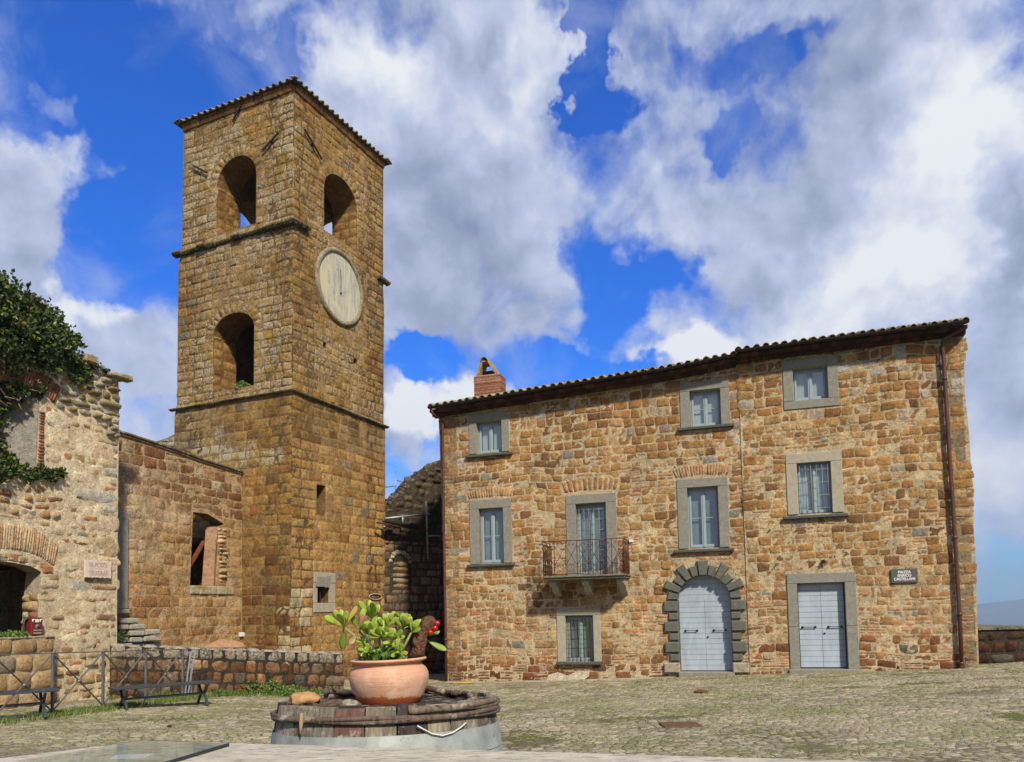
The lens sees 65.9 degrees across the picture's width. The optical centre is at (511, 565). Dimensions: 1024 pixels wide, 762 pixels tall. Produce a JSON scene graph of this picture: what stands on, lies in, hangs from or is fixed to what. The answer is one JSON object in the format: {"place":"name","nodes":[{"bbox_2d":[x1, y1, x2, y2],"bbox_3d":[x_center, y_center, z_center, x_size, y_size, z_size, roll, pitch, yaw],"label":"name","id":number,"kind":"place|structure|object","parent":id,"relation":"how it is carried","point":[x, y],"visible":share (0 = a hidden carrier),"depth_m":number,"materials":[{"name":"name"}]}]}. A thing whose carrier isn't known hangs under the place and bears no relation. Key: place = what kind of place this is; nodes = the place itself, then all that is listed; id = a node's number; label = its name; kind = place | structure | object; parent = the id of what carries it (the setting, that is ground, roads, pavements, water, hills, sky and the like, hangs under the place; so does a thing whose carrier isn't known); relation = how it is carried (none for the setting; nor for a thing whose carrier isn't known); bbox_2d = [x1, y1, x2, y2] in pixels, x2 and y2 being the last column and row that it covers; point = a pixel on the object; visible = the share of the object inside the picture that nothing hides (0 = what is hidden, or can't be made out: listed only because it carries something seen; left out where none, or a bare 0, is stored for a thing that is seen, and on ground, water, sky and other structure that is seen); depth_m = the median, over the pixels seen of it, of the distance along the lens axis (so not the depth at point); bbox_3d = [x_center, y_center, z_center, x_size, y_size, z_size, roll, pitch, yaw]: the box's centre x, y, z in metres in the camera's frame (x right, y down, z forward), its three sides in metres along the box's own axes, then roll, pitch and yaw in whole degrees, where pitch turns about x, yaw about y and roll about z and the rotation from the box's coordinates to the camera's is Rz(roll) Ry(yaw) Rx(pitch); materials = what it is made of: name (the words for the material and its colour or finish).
{"place":"outdoors","nodes":[
{"label":"outdoors","id":0,"kind":"place"},
{"bbox_2d":[156,435,173,446],"bbox_3d":[-12.943,-2.006,29.439,1.699,5.782,0.679,-1,-3,0],"label":"ruin fragment","id":1,"kind":"object","parent":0,"point":[168,441],"visible":0.01,"depth_m":29.32,"materials":[{"name":"beige stone"}]},
{"bbox_2d":[0,625,1023,761],"bbox_3d":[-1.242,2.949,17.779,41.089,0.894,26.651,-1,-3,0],"label":"paving","id":2,"kind":"structure","parent":0,"point":[969,697],"depth_m":12.39,"materials":[{"name":"stone"}]},
{"bbox_2d":[0,687,59,717],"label":"bench","id":3,"kind":"object","parent":2,"relation":"on","point":[40,691],"visible":1,"depth_m":13.47,"materials":[{"name":"grey metal"}]},
{"bbox_2d":[0,345,132,708],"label":"ruined building","id":4,"kind":"structure","parent":2,"relation":"on","point":[53,536],"depth_m":16.94,"materials":[{"name":"beige stone"}]},
{"bbox_2d":[0,629,29,637],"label":"weed","id":5,"kind":"object","parent":4,"relation":"on","point":[10,633],"visible":0.98,"depth_m":15.53,"materials":[{"name":"green plant"}]},
{"bbox_2d":[22,617,42,634],"bbox_3d":[-9.697,1.220,15.958,0.215,0.376,0.383,-2,-3,18],"label":"mailbox","id":6,"kind":"object","parent":4,"relation":"on","point":[32,625],"visible":0.95,"depth_m":15.91,"materials":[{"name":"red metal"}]},
{"bbox_2d":[0,268,110,485],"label":"ivy","id":7,"kind":"object","parent":4,"relation":"on","point":[30,322],"visible":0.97,"depth_m":16.07,"materials":[{"name":"green plant"}]},
{"bbox_2d":[84,560,110,578],"bbox_3d":[-9.251,0.081,17.651,0.055,0.406,0.703,-2,-3,18],"label":"plaque","id":8,"kind":"object","parent":4,"relation":"attached to","point":[97,568],"visible":1,"depth_m":17.61,"materials":[{"name":"stone"}]},
{"bbox_2d":[0,649,183,718],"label":"fence","id":9,"kind":"object","parent":2,"relation":"on","point":[52,708],"visible":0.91,"depth_m":15.20,"materials":[{"name":"grey metal"}]},
{"bbox_2d":[8,430,243,648],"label":"side wall","id":10,"kind":"structure","parent":2,"relation":"on","point":[166,493],"depth_m":21.83,"materials":[{"name":"stone"}]},
{"bbox_2d":[117,618,161,646],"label":"stone steps","id":11,"kind":"object","parent":10,"relation":"attached to","point":[137,634],"visible":0.35,"depth_m":20.04,"materials":[{"name":"grey stone"}]},
{"bbox_2d":[0,688,323,724],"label":"grass","id":12,"kind":"structure","parent":2,"relation":"on","point":[74,711],"depth_m":15.61,"materials":[{"name":"green plant"}]},
{"bbox_2d":[108,680,217,710],"bbox_3d":[-6.941,2.607,15.768,1.936,0.479,0.673,1,-4,-38],"label":"bench","id":13,"kind":"object","parent":2,"relation":"on","point":[129,687],"visible":1,"depth_m":15.69,"materials":[{"name":"grey metal"}]},
{"bbox_2d":[184,650,195,696],"bbox_3d":[-7.391,2.486,18.189,0.259,1.119,0.990,0,-3,-19],"label":"barrier","id":14,"kind":"object","parent":2,"relation":"on","point":[190,670],"visible":0.74,"depth_m":17.88,"materials":[{"name":"grey metal"}]},
{"bbox_2d":[206,688,228,696],"bbox_3d":[-6.968,3.015,18.651,0.618,0.255,0.621,-1,-3,0],"label":"weed","id":15,"kind":"object","parent":2,"relation":"on","point":[218,691],"visible":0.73,"depth_m":18.54,"materials":[{"name":"green plant"}]},
{"bbox_2d":[109,643,344,698],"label":"wall","id":16,"kind":"structure","parent":2,"relation":"on","point":[230,669],"depth_m":18.94,"materials":[{"name":"brown stone"}]},
{"bbox_2d":[117,630,129,642],"bbox_3d":[-9.192,1.671,18.536,0.397,0.317,0.425,1,-4,-33],"label":"weed","id":17,"kind":"object","parent":16,"relation":"on","point":[120,639],"visible":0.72,"depth_m":18.54,"materials":[{"name":"green plant"}]},
{"bbox_2d":[203,639,244,647],"bbox_3d":[-7.009,1.885,19.170,0.980,0.210,0.300,0,-4,-28],"label":"flat stone","id":18,"kind":"object","parent":16,"relation":"on","point":[224,643],"visible":0.92,"depth_m":19.06,"materials":[{"name":"stone"}]},
{"bbox_2d":[240,678,262,695],"bbox_3d":[-6.377,2.959,19.205,0.578,0.496,0.584,-3,-4,23],"label":"weed","id":19,"kind":"object","parent":2,"relation":"on","point":[249,688],"visible":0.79,"depth_m":19.09,"materials":[{"name":"green plant"}]},
{"bbox_2d":[258,678,286,694],"bbox_3d":[-5.850,2.983,19.288,0.710,0.463,0.706,2,-5,-44],"label":"weed","id":20,"kind":"object","parent":2,"relation":"on","point":[267,687],"visible":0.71,"depth_m":19.21,"materials":[{"name":"green plant"}]},
{"bbox_2d":[169,75,391,679],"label":"clock tower","id":21,"kind":"structure","parent":2,"relation":"on","point":[281,304],"depth_m":25.03,"materials":[{"name":"stone"}]},
{"bbox_2d":[233,380,250,388],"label":"weed","id":22,"kind":"object","parent":21,"relation":"on","point":[243,383],"visible":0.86,"depth_m":24.56,"materials":[{"name":"green plant"}]},
{"bbox_2d":[275,684,308,697],"bbox_3d":[-5.247,3.010,18.841,0.816,0.351,0.851,-1,-3,0],"label":"weed","id":23,"kind":"object","parent":2,"relation":"on","point":[291,689],"visible":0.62,"depth_m":18.73,"materials":[{"name":"green plant"}]},
{"bbox_2d":[304,688,322,693],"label":"weed","id":24,"kind":"object","parent":2,"relation":"on","point":[314,690],"visible":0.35,"depth_m":19.36,"materials":[{"name":"green plant"}]},
{"bbox_2d":[270,685,502,750],"bbox_3d":[-0.612,1.232,3.918,1.175,1.255,1.175,-1,-6,0],"label":"barrel","id":25,"kind":"object","parent":2,"relation":"on","point":[338,717],"visible":0.79,"depth_m":3.51,"materials":[{"name":"wood"}]},
{"bbox_2d":[287,691,320,705],"bbox_3d":[-0.987,0.637,3.756,0.156,0.075,0.123,0,-4,-27],"label":"rock","id":26,"kind":"object","parent":25,"relation":"on","point":[304,698],"visible":0.81,"depth_m":3.72,"materials":[{"name":"stone"}]},
{"bbox_2d":[349,656,428,705],"bbox_3d":[-0.595,0.555,3.835,0.383,0.212,0.383,-3,-3,0],"label":"flower pot","id":27,"kind":"object","parent":25,"relation":"on","point":[390,682],"visible":0.88,"depth_m":3.68,"materials":[{"name":"ceramic"}]},
{"bbox_2d":[364,634,375,651],"bbox_3d":[-0.667,0.381,3.757,0.071,0.120,0.032,2,-4,-41],"label":"twig","id":28,"kind":"object","parent":27,"relation":"in","point":[368,640],"visible":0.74,"depth_m":3.74,"materials":[{"name":"grey wood"}]},
{"bbox_2d":[325,600,420,660],"bbox_3d":[-0.659,0.333,3.825,0.463,0.340,0.274,-1,-3,0],"label":"succulent","id":29,"kind":"object","parent":27,"relation":"in","point":[394,650],"visible":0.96,"depth_m":3.78,"materials":[{"name":"green plant"}]},
{"bbox_2d":[407,616,435,661],"bbox_3d":[-0.438,0.363,3.834,0.144,0.238,0.087,-1,-3,0],"label":"driftwood","id":30,"kind":"object","parent":27,"relation":"in","point":[419,641],"visible":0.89,"depth_m":3.80,"materials":[{"name":"brown wood"}]},
{"bbox_2d":[427,621,446,650],"bbox_3d":[-0.400,0.365,3.844,0.150,0.193,0.093,-4,-4,35],"label":"berry sprig","id":31,"kind":"object","parent":27,"relation":"in","point":[438,646],"visible":0.88,"depth_m":3.84,"materials":[{"name":"red plant"}]},
{"bbox_2d":[417,722,465,735],"bbox_3d":[-0.305,0.726,3.505,0.250,0.058,0.027,1,-4,-34],"label":"cord","id":32,"kind":"object","parent":25,"relation":"hanging from","point":[440,734],"visible":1,"depth_m":3.49,"materials":[{"name":"white fabric"}]},
{"bbox_2d":[385,471,410,489],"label":"scaffolding","id":33,"kind":"object","parent":2,"relation":"on","point":[395,485],"visible":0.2,"depth_m":42.30,"materials":[{"name":"silver metal"}]},
{"bbox_2d":[382,460,444,673],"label":"ruined wall","id":34,"kind":"structure","parent":2,"relation":"on","point":[413,583],"depth_m":29.03,"materials":[{"name":"stone"}]},
{"bbox_2d":[376,501,440,558],"bbox_3d":[-3.637,-1.324,28.215,0.268,2.108,3.210,-4,-4,40],"label":"scaffolding","id":35,"kind":"object","parent":34,"relation":"attached to","point":[402,525],"visible":1,"depth_m":28.26,"materials":[{"name":"metal"}]},
{"bbox_2d":[0,741,874,761],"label":"pavement","id":36,"kind":"structure","parent":2,"relation":"on","point":[163,751],"depth_m":2.82,"materials":[{"name":"grey stone"}]},
{"bbox_2d":[110,753,153,758],"bbox_3d":[-1.391,0.696,2.882,0.144,0.001,0.093,-1,-3,0],"label":"paper sheet","id":37,"kind":"object","parent":36,"relation":"on","point":[126,756],"visible":1,"depth_m":2.88,"materials":[{"name":"white paper"}]},
{"bbox_2d":[165,743,228,761],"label":"glass sheet","id":38,"kind":"object","parent":36,"relation":"on","point":[199,753],"visible":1,"depth_m":2.87,"materials":[{"name":"glass"}]},
{"bbox_2d":[451,681,473,683],"bbox_3d":[-1.432,3.396,22.884,0.691,0.094,0.280,-1,-3,0],"label":"wood chip","id":39,"kind":"object","parent":2,"relation":"on","point":[465,682],"visible":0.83,"depth_m":22.79,"materials":[{"name":"wood"}]},
{"bbox_2d":[0,661,1023,761],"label":"moss","id":40,"kind":"object","parent":2,"relation":"on","point":[38,733],"visible":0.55,"depth_m":13.66,"materials":[{"name":"green plant"}]},
{"bbox_2d":[446,676,673,682],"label":"kerb","id":41,"kind":"structure","parent":2,"relation":"on","point":[563,680],"depth_m":22.70,"materials":[{"name":"stone"}]},
{"bbox_2d":[659,721,703,728],"bbox_3d":[2.397,2.273,11.223,0.538,0.045,0.531,-1,-3,0],"label":"drain cover","id":42,"kind":"object","parent":2,"relation":"on","point":[686,724],"visible":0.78,"depth_m":11.16,"materials":[{"name":"brown metal"}]},
{"bbox_2d":[693,690,708,692],"bbox_3d":[3.944,2.633,16.499,0.313,0.088,0.168,-1,-3,0],"label":"clay shard","id":43,"kind":"object","parent":2,"relation":"on","point":[700,691],"visible":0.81,"depth_m":16.44,"materials":[{"name":"ceramic"}]},
{"bbox_2d":[427,317,978,681],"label":"stone house","id":44,"kind":"structure","parent":2,"relation":"on","point":[784,506],"depth_m":21.84,"materials":[{"name":"brown stone"}]},
{"bbox_2d":[465,411,512,458],"bbox_3d":[-0.671,-3.971,24.071,1.497,1.350,0.423,-2,-3,17],"label":"window","id":45,"kind":"structure","parent":44,"relation":"in","point":[501,432],"depth_m":24.10,"materials":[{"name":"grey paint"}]},
{"bbox_2d":[467,498,514,566],"bbox_3d":[-0.620,-0.982,23.906,1.500,2.033,0.423,-2,-3,17],"label":"window","id":46,"kind":"structure","parent":44,"relation":"in","point":[501,549],"depth_m":23.95,"materials":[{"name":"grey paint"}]},
{"bbox_2d":[556,608,601,664],"bbox_3d":[1.951,2.062,22.939,1.324,1.613,0.422,-2,-3,17],"label":"window","id":47,"kind":"structure","parent":44,"relation":"in","point":[584,627],"depth_m":22.97,"materials":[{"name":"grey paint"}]},
{"bbox_2d":[565,492,617,575],"bbox_3d":[2.355,-0.890,23.034,1.489,2.360,0.377,-2,-3,17],"label":"window","id":48,"kind":"structure","parent":44,"relation":"in","point":[602,525],"depth_m":23.04,"materials":[{"name":"grey paint"}]},
{"bbox_2d":[673,476,733,552],"bbox_3d":[5.319,-1.398,22.045,1.634,2.063,0.423,-2,-3,17],"label":"window","id":49,"kind":"structure","parent":44,"relation":"in","point":[705,524],"depth_m":22.10,"materials":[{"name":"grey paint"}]},
{"bbox_2d":[677,379,733,431],"bbox_3d":[5.417,-4.473,22.166,1.540,1.345,0.422,-2,-3,17],"label":"window","id":50,"kind":"structure","parent":44,"relation":"in","point":[706,413],"depth_m":22.21,"materials":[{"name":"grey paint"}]},
{"bbox_2d":[663,560,749,676],"bbox_3d":[5.355,1.572,21.926,2.282,3.416,0.461,-2,-3,17],"label":"door","id":51,"kind":"structure","parent":44,"relation":"in","point":[710,626],"depth_m":21.96,"materials":[{"name":"white paint"}]},
{"bbox_2d":[782,355,838,409],"bbox_3d":[8.059,-4.902,21.364,1.391,1.355,0.328,-2,-3,17],"label":"window","id":52,"kind":"structure","parent":44,"relation":"in","point":[808,388],"depth_m":21.34,"materials":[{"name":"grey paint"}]},
{"bbox_2d":[783,450,847,519],"bbox_3d":[8.084,-2.139,21.169,1.610,1.768,0.423,-2,-3,17],"label":"window","id":53,"kind":"structure","parent":44,"relation":"in","point":[813,491],"depth_m":21.20,"materials":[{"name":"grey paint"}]},
{"bbox_2d":[786,572,861,673],"bbox_3d":[8.233,1.647,20.931,1.790,2.902,0.440,-2,-3,17],"label":"door","id":54,"kind":"structure","parent":44,"relation":"in","point":[818,608],"depth_m":20.99,"materials":[{"name":"white paint"}]},
{"bbox_2d":[891,568,917,582],"bbox_3d":[10.074,0.262,20.288,0.622,0.356,0.045,-2,-3,17],"label":"street sign","id":55,"kind":"object","parent":44,"relation":"attached to","point":[904,575],"visible":1,"depth_m":20.27,"materials":[{"name":"stone"}]},
{"bbox_2d":[978,626,1023,663],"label":"parapet wall","id":56,"kind":"structure","parent":2,"relation":"on","point":[1000,644],"depth_m":21.02,"materials":[{"name":"brown stone"}]},
{"bbox_2d":[0,0,1023,603],"label":"sky","id":57,"kind":"structure","parent":0,"point":[573,189],"materials":[{"name":"blue"}]},
{"bbox_2d":[977,599,1023,625],"bbox_3d":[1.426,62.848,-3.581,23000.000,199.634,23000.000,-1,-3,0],"label":"hills","id":58,"kind":"structure","parent":0,"point":[1010,612],"depth_m":5070.37,"materials":[{"name":"blue"}]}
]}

